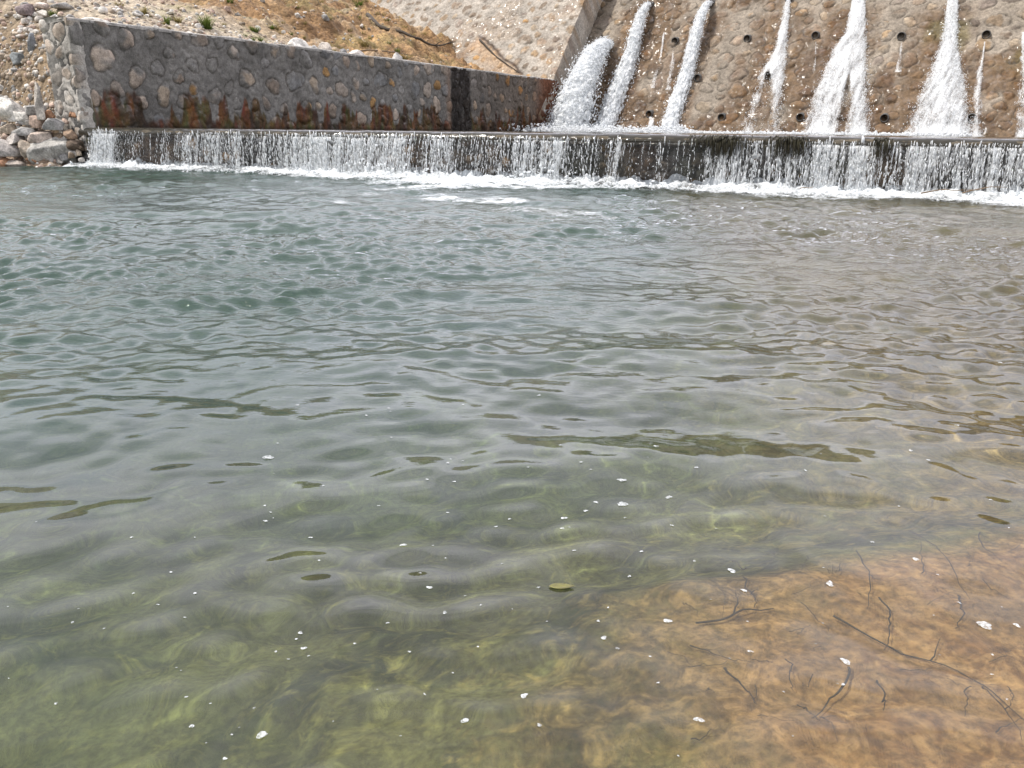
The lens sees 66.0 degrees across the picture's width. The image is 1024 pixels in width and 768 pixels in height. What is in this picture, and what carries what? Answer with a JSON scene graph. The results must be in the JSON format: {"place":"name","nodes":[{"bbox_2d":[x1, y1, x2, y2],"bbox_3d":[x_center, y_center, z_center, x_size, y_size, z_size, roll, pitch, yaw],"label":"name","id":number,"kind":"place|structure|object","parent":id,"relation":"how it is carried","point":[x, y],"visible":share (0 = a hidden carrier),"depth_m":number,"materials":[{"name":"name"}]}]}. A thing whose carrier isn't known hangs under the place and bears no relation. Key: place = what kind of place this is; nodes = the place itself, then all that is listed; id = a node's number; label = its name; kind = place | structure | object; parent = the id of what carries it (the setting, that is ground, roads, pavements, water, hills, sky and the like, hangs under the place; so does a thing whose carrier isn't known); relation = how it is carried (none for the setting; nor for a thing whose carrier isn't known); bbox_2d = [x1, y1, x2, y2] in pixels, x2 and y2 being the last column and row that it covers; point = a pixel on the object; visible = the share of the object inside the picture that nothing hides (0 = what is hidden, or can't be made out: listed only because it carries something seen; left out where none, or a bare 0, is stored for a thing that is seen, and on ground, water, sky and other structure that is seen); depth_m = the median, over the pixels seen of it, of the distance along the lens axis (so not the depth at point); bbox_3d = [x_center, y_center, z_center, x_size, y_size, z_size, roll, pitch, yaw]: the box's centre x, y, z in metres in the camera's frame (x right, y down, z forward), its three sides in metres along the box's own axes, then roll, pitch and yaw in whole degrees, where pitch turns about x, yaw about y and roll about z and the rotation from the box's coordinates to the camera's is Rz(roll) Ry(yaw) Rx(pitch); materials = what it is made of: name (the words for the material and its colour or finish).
{"place":"outdoors","nodes":[
{"label":"outdoors","id":0,"kind":"place"},
{"bbox_2d":[0,0,479,166],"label":"hillside","id":1,"kind":"structure","parent":0,"point":[287,10],"depth_m":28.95,"materials":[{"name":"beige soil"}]},
{"bbox_2d":[0,97,24,120],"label":"rock","id":2,"kind":"object","parent":1,"relation":"on","point":[8,106],"visible":0.7,"depth_m":17.29,"materials":[{"name":"white stone"}]},
{"bbox_2d":[7,111,31,121],"bbox_3d":[-10.896,-5.946,17.482,0.589,0.245,0.465,1,18,0],"label":"rock","id":3,"kind":"object","parent":2,"relation":"on","point":[18,116],"visible":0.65,"depth_m":17.30,"materials":[{"name":"white stone"}]},
{"bbox_2d":[25,105,46,114],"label":"rock","id":4,"kind":"object","parent":3,"relation":"on","point":[30,110],"visible":0.56,"depth_m":17.23,"materials":[{"name":"grey stone"}]},
{"bbox_2d":[5,160,25,165],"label":"rock","id":5,"kind":"object","parent":1,"relation":"on","point":[15,163],"visible":0.66,"depth_m":17.17,"materials":[{"name":"beige stone"}]},
{"bbox_2d":[10,52,23,64],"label":"rock","id":6,"kind":"object","parent":1,"relation":"on","point":[16,58],"visible":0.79,"depth_m":18.92,"materials":[{"name":"grey stone"}]},
{"bbox_2d":[18,140,29,157],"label":"rock","id":7,"kind":"object","parent":1,"relation":"on","point":[23,146],"visible":0.67,"depth_m":17.12,"materials":[{"name":"beige stone"}]},
{"bbox_2d":[15,4,35,15],"bbox_3d":[-12.258,-9.440,19.885,0.304,0.282,0.496,5,18,15],"label":"rock","id":8,"kind":"object","parent":1,"relation":"on","point":[26,10],"visible":0.94,"depth_m":19.75,"materials":[{"name":"stone"}]},
{"bbox_2d":[21,18,29,23],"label":"rock","id":9,"kind":"object","parent":1,"relation":"on","point":[24,21],"visible":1,"depth_m":19.66,"materials":[{"name":"beige stone"}]},
{"bbox_2d":[27,33,35,51],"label":"rock","id":10,"kind":"object","parent":1,"relation":"on","point":[31,41],"visible":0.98,"depth_m":18.79,"materials":[{"name":"grey stone"}]},
{"bbox_2d":[34,16,43,21],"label":"rock","id":11,"kind":"object","parent":1,"relation":"on","point":[36,18],"visible":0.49,"depth_m":19.71,"materials":[{"name":"white stone"}]},
{"bbox_2d":[34,2,48,8],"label":"rock","id":12,"kind":"object","parent":1,"relation":"on","point":[40,5],"visible":0.98,"depth_m":19.91,"materials":[{"name":"beige stone"}]},
{"bbox_2d":[36,9,47,16],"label":"rock","id":13,"kind":"object","parent":1,"relation":"on","point":[41,13],"visible":0.89,"depth_m":19.80,"materials":[{"name":"white stone"}]},
{"bbox_2d":[26,136,76,164],"bbox_3d":[-10.106,-5.175,17.645,1.020,0.796,1.262,1,18,0],"label":"rock","id":14,"kind":"object","parent":1,"relation":"on","point":[53,147],"visible":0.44,"depth_m":17.18,"materials":[{"name":"grey stone"}]},
{"bbox_2d":[27,130,52,142],"bbox_3d":[-10.338,-5.417,17.261,0.492,0.262,0.412,1,18,0],"label":"rock","id":15,"kind":"object","parent":14,"relation":"on","point":[37,137],"visible":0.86,"depth_m":17.16,"materials":[{"name":"grey stone"}]},
{"bbox_2d":[42,118,64,129],"bbox_3d":[-10.046,-5.696,17.267,0.320,0.255,0.438,7,19,19],"label":"rock","id":16,"kind":"object","parent":15,"relation":"on","point":[53,124],"visible":1,"depth_m":17.16,"materials":[{"name":"grey stone"}]},
{"bbox_2d":[44,110,54,121],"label":"rock","id":17,"kind":"object","parent":16,"relation":"on","point":[49,114],"visible":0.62,"depth_m":17.28,"materials":[{"name":"brown stone"}]},
{"bbox_2d":[54,133,63,137],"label":"rock","id":18,"kind":"object","parent":14,"relation":"on","point":[59,135],"visible":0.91,"depth_m":17.32,"materials":[{"name":"brown stone"}]},
{"bbox_2d":[52,2,73,8],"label":"rock","id":19,"kind":"object","parent":1,"relation":"on","point":[63,5],"visible":1,"depth_m":19.79,"materials":[{"name":"grey stone"}]},
{"bbox_2d":[76,150,92,165],"bbox_3d":[-9.418,-5.020,17.607,0.577,0.398,0.550,1,18,0],"label":"rock","id":20,"kind":"object","parent":1,"relation":"on","point":[85,155],"visible":0.29,"depth_m":17.41,"materials":[{"name":"black stone"}]},
{"bbox_2d":[66,139,84,150],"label":"rock","id":21,"kind":"object","parent":20,"relation":"on","point":[72,144],"visible":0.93,"depth_m":17.25,"materials":[{"name":"stone"}]},
{"bbox_2d":[63,129,77,138],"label":"rock","id":22,"kind":"object","parent":21,"relation":"on","point":[69,134],"visible":0.98,"depth_m":17.24,"materials":[{"name":"brown stone"}]},
{"bbox_2d":[75,149,81,155],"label":"rock","id":23,"kind":"object","parent":20,"relation":"on","point":[78,153],"visible":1,"depth_m":17.27,"materials":[{"name":"beige stone"}]},
{"bbox_2d":[98,6,107,13],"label":"rock","id":24,"kind":"object","parent":1,"relation":"on","point":[102,10],"visible":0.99,"depth_m":20.00,"materials":[{"name":"white stone"}]},
{"bbox_2d":[132,11,141,16],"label":"rock","id":25,"kind":"object","parent":1,"relation":"on","point":[134,13],"visible":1,"depth_m":20.82,"materials":[{"name":"white stone"}]},
{"bbox_2d":[138,6,148,14],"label":"grass tuft","id":26,"kind":"object","parent":1,"relation":"on","point":[143,11],"visible":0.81,"depth_m":21.36,"materials":[{"name":"green plant"}]},
{"bbox_2d":[161,14,170,24],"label":"grass tuft","id":27,"kind":"object","parent":1,"relation":"on","point":[167,21],"visible":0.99,"depth_m":21.25,"materials":[{"name":"green plant"}]},
{"bbox_2d":[169,15,186,22],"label":"grass tuft","id":28,"kind":"object","parent":1,"relation":"on","point":[177,20],"visible":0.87,"depth_m":21.92,"materials":[{"name":"green plant"}]},
{"bbox_2d":[197,14,214,29],"bbox_3d":[-8.699,-10.299,22.378,0.844,0.425,0.874,-6,19,-21],"label":"grass tuft","id":29,"kind":"object","parent":1,"relation":"on","point":[206,22],"visible":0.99,"depth_m":22.31,"materials":[{"name":"green plant"}]},
{"bbox_2d":[224,6,230,11],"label":"rock","id":30,"kind":"object","parent":1,"relation":"on","point":[227,8],"visible":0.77,"depth_m":25.10,"materials":[{"name":"stone"}]},
{"bbox_2d":[248,25,262,32],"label":"grass tuft","id":31,"kind":"object","parent":1,"relation":"on","point":[253,29],"visible":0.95,"depth_m":24.40,"materials":[{"name":"green plant"}]},
{"bbox_2d":[38,16,558,151],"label":"stone retaining wall","id":32,"kind":"structure","parent":1,"relation":"on","point":[106,74],"depth_m":21.19,"materials":[{"name":"grey stone"}]},
{"bbox_2d":[81,17,107,21],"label":"rock","id":33,"kind":"object","parent":32,"relation":"on","point":[92,18],"visible":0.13,"depth_m":18.07,"materials":[{"name":"white stone"}]},
{"bbox_2d":[287,38,308,46],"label":"rock","id":34,"kind":"object","parent":32,"relation":"on","point":[297,42],"visible":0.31,"depth_m":23.59,"materials":[{"name":"white stone"}]},
{"bbox_2d":[318,42,331,49],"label":"rock","id":35,"kind":"object","parent":1,"relation":"on","point":[325,45],"visible":0.35,"depth_m":24.54,"materials":[{"name":"beige stone"}]},
{"bbox_2d":[322,14,328,20],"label":"rock","id":36,"kind":"object","parent":1,"relation":"on","point":[325,17],"visible":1,"depth_m":31.52,"materials":[{"name":"grey stone"}]},
{"bbox_2d":[349,50,364,54],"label":"rock","id":37,"kind":"object","parent":1,"relation":"on","point":[358,52],"visible":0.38,"depth_m":25.77,"materials":[{"name":"white stone"}]},
{"bbox_2d":[354,36,373,46],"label":"grass tuft","id":38,"kind":"object","parent":1,"relation":"on","point":[363,44],"visible":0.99,"depth_m":31.57,"materials":[{"name":"beige plant"}]},
{"bbox_2d":[360,45,426,57],"bbox_3d":[-4.570,-12.733,30.322,0.451,0.517,5.384,8,19,21],"label":"branch","id":39,"kind":"object","parent":1,"relation":"on","point":[387,51],"visible":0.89,"depth_m":29.77,"materials":[{"name":"brown wood"}]},
{"bbox_2d":[392,53,402,59],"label":"rock","id":40,"kind":"object","parent":1,"relation":"on","point":[397,56],"visible":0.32,"depth_m":27.59,"materials":[{"name":"white stone"}]},
{"bbox_2d":[365,12,452,45],"bbox_3d":[-4.447,-16.602,36.741,4.269,1.528,3.516,-5,19,-16],"label":"branch","id":41,"kind":"object","parent":1,"relation":"on","point":[368,15],"visible":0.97,"depth_m":35.84,"materials":[{"name":"brown wood"}]},
{"bbox_2d":[370,0,602,125],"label":"stone abutment","id":42,"kind":"object","parent":1,"relation":"on","point":[546,39],"visible":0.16,"depth_m":37.77,"materials":[{"name":"beige stone"}]},
{"bbox_2d":[479,39,518,72],"bbox_3d":[-0.653,-15.609,37.440,0.137,1.705,3.335,-12,21,-33],"label":"branch","id":43,"kind":"object","parent":42,"relation":"on","point":[482,42],"visible":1,"depth_m":37.63,"materials":[{"name":"brown wood"}]},
{"bbox_2d":[582,0,1023,136],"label":"stone dam","id":44,"kind":"structure","parent":1,"relation":"on","point":[738,41],"depth_m":32.19,"materials":[{"name":"stone"},{"name":"mortar"}]},
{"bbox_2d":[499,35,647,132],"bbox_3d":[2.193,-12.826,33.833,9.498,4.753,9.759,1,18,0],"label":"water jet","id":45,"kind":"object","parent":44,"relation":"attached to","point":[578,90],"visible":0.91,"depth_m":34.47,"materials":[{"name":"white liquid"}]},
{"bbox_2d":[566,0,652,131],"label":"water jet","id":46,"kind":"object","parent":44,"relation":"attached to","point":[623,76],"visible":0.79,"depth_m":35.40,"materials":[{"name":"white liquid"}]},
{"bbox_2d":[651,32,664,87],"bbox_3d":[6.514,-14.561,35.354,0.591,2.519,2.399,6,19,16],"label":"water trickle","id":47,"kind":"object","parent":44,"relation":"attached to","point":[661,51],"visible":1,"depth_m":35.59,"materials":[{"name":"white liquid"}]},
{"bbox_2d":[633,0,713,132],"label":"water jet","id":48,"kind":"object","parent":44,"relation":"attached to","point":[676,101],"visible":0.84,"depth_m":34.03,"materials":[{"name":"white liquid"}]},
{"bbox_2d":[732,0,791,131],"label":"water jet","id":49,"kind":"object","parent":44,"relation":"attached to","point":[774,64],"visible":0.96,"depth_m":32.56,"materials":[{"name":"white liquid"}]},
{"bbox_2d":[804,0,874,132],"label":"water jet","id":50,"kind":"object","parent":44,"relation":"attached to","point":[856,13],"visible":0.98,"depth_m":31.06,"materials":[{"name":"white liquid"}]},
{"bbox_2d":[903,0,975,135],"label":"water jet","id":51,"kind":"object","parent":44,"relation":"attached to","point":[946,49],"visible":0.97,"depth_m":29.11,"materials":[{"name":"white liquid"}]},
{"bbox_2d":[970,42,986,136],"bbox_3d":[16.938,-10.760,28.659,0.724,3.431,3.274,6,19,16],"label":"water trickle","id":52,"kind":"object","parent":44,"relation":"attached to","point":[975,96],"visible":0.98,"depth_m":28.49,"materials":[{"name":"white liquid"}]},
{"bbox_2d":[1017,32,1023,136],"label":"water trickle","id":53,"kind":"object","parent":44,"relation":"attached to","point":[1020,134],"visible":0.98,"depth_m":27.51,"materials":[{"name":"white liquid"}]},
{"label":"rock","id":54,"kind":"object","parent":1,"relation":"on","visible":0},
{"bbox_2d":[58,153,68,160],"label":"rock","id":55,"kind":"object","parent":54,"relation":"on","point":[63,157],"visible":0.99,"depth_m":17.26,"materials":[{"name":"grey stone"}]},
{"bbox_2d":[0,165,1023,767],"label":"pool water","id":56,"kind":"structure","parent":0,"point":[182,353],"depth_m":2.06,"materials":[{"name":"green liquid"}]},
{"bbox_2d":[0,157,9,166],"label":"rock","id":57,"kind":"object","parent":56,"relation":"in","point":[3,161],"visible":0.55,"depth_m":17.17,"materials":[{"name":"brown stone"}]},
{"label":"rock","id":58,"kind":"object","parent":57,"relation":"on","visible":0},
{"bbox_2d":[0,139,21,156],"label":"rock","id":59,"kind":"object","parent":58,"relation":"on","point":[7,149],"visible":0.82,"depth_m":17.17,"materials":[{"name":"grey stone"}]},
{"bbox_2d":[1,133,8,139],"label":"rock","id":60,"kind":"object","parent":59,"relation":"on","point":[4,136],"visible":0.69,"depth_m":17.31,"materials":[{"name":"brown stone"}]},
{"bbox_2d":[0,124,16,134],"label":"rock","id":61,"kind":"object","parent":60,"relation":"on","point":[7,128],"visible":0.73,"depth_m":17.29,"materials":[{"name":"beige stone"}]},
{"bbox_2d":[6,133,24,143],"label":"rock","id":62,"kind":"object","parent":59,"relation":"on","point":[12,138],"visible":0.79,"depth_m":17.19,"materials":[{"name":"grey stone"}]},
{"bbox_2d":[11,127,37,135],"bbox_3d":[-10.738,-5.573,17.384,0.525,0.198,0.468,1,18,0],"label":"rock","id":63,"kind":"object","parent":62,"relation":"on","point":[23,131],"visible":0.86,"depth_m":17.21,"materials":[{"name":"grey stone"}]},
{"bbox_2d":[23,120,31,126],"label":"rock","id":64,"kind":"object","parent":63,"relation":"on","point":[26,122],"visible":0.56,"depth_m":17.34,"materials":[{"name":"grey stone"}]},
{"bbox_2d":[29,115,43,127],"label":"rock","id":65,"kind":"object","parent":63,"relation":"on","point":[34,122],"visible":0.83,"depth_m":17.19,"materials":[{"name":"beige stone"}]},
{"bbox_2d":[34,82,45,119],"bbox_3d":[-10.235,-6.127,17.064,0.154,0.780,0.212,1,18,0],"label":"rock","id":66,"kind":"object","parent":65,"relation":"on","point":[39,107],"visible":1,"depth_m":17.03,"materials":[{"name":"grey stone"}]},
{"bbox_2d":[257,731,265,738],"bbox_3d":[-0.371,0.518,1.164,0.014,0.002,0.017,13,22,34],"label":"foam fleck","id":67,"kind":"object","parent":56,"relation":"on","point":[263,733],"visible":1,"depth_m":1.16},
{"bbox_2d":[62,157,1023,212],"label":"foam","id":68,"kind":"object","parent":56,"relation":"on","point":[456,181],"visible":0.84,"depth_m":12.74,"materials":[{"name":"white"}]},
{"bbox_2d":[921,189,976,193],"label":"reed","id":69,"kind":"object","parent":68,"relation":"on","point":[941,189],"visible":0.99,"depth_m":11.01,"materials":[{"name":"brown plant"}]},
{"bbox_2d":[962,186,1006,193],"bbox_3d":[6.477,-2.658,10.808,0.530,0.112,0.035,7,19,19],"label":"reed","id":70,"kind":"object","parent":68,"relation":"on","point":[978,189],"visible":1,"depth_m":10.83,"materials":[{"name":"brown plant"}]},
{"bbox_2d":[70,143,1023,204],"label":"spray","id":71,"kind":"object","parent":56,"relation":"on","point":[605,184],"visible":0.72,"depth_m":12.98,"materials":[{"name":"white liquid"}]},
{"bbox_2d":[549,583,573,588],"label":"leaf","id":72,"kind":"object","parent":56,"relation":"on","point":[560,585],"visible":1,"depth_m":1.57,"materials":[{"name":"yellow plant"}]},
{"bbox_2d":[976,621,991,628],"bbox_3d":[0.866,0.440,1.444,0.026,0.003,0.025,5,18,14],"label":"foam fleck","id":73,"kind":"object","parent":56,"relation":"on","point":[984,622],"visible":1,"depth_m":1.44},
{"bbox_2d":[78,127,1023,147],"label":"pool water","id":74,"kind":"structure","parent":0,"point":[925,140],"depth_m":13.77,"materials":[{"name":"grey liquid"}]},
{"bbox_2d":[508,126,971,136],"bbox_3d":[6.991,-9.638,29.952,18.384,0.411,6.367,10,20,28],"label":"foam","id":75,"kind":"object","parent":74,"relation":"on","point":[638,130],"visible":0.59,"depth_m":28.99,"materials":[{"name":"white liquid"}]},
{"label":"rock","id":76,"kind":"object","parent":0,"visible":0},
{"bbox_2d":[68,152,74,157],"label":"rock","id":77,"kind":"object","parent":76,"relation":"on","point":[71,155],"visible":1,"depth_m":17.23,"materials":[{"name":"beige stone"}]},
{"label":"pool bed","id":78,"kind":"structure","parent":0,"visible":0},
{"bbox_2d":[78,130,1023,199],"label":"stone weir","id":79,"kind":"object","parent":78,"relation":"on","point":[627,160],"visible":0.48,"depth_m":13.11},
{"bbox_2d":[87,127,1023,199],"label":"waterfall curtain","id":80,"kind":"object","parent":79,"relation":"on","point":[320,148],"visible":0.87,"depth_m":13.11,"materials":[{"name":"liquid"}]},
{"bbox_2d":[687,134,752,158],"bbox_3d":[3.183,-3.659,12.140,0.996,0.356,0.132,8,19,22],"label":"moss clump","id":81,"kind":"object","parent":79,"relation":"attached to","point":[713,141],"visible":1,"depth_m":12.10,"materials":[{"name":"green plant"}]},
{"bbox_2d":[763,135,808,158],"bbox_3d":[4.080,-3.531,11.775,0.669,0.353,0.133,8,19,22],"label":"moss clump","id":82,"kind":"object","parent":79,"relation":"attached to","point":[796,141],"visible":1,"depth_m":11.72,"materials":[{"name":"green plant"}]},
{"bbox_2d":[872,137,892,161],"bbox_3d":[5.291,-3.359,11.281,0.264,0.353,0.130,8,19,23],"label":"moss clump","id":83,"kind":"object","parent":79,"relation":"attached to","point":[881,140],"visible":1,"depth_m":11.24,"materials":[{"name":"green plant"}]}
]}

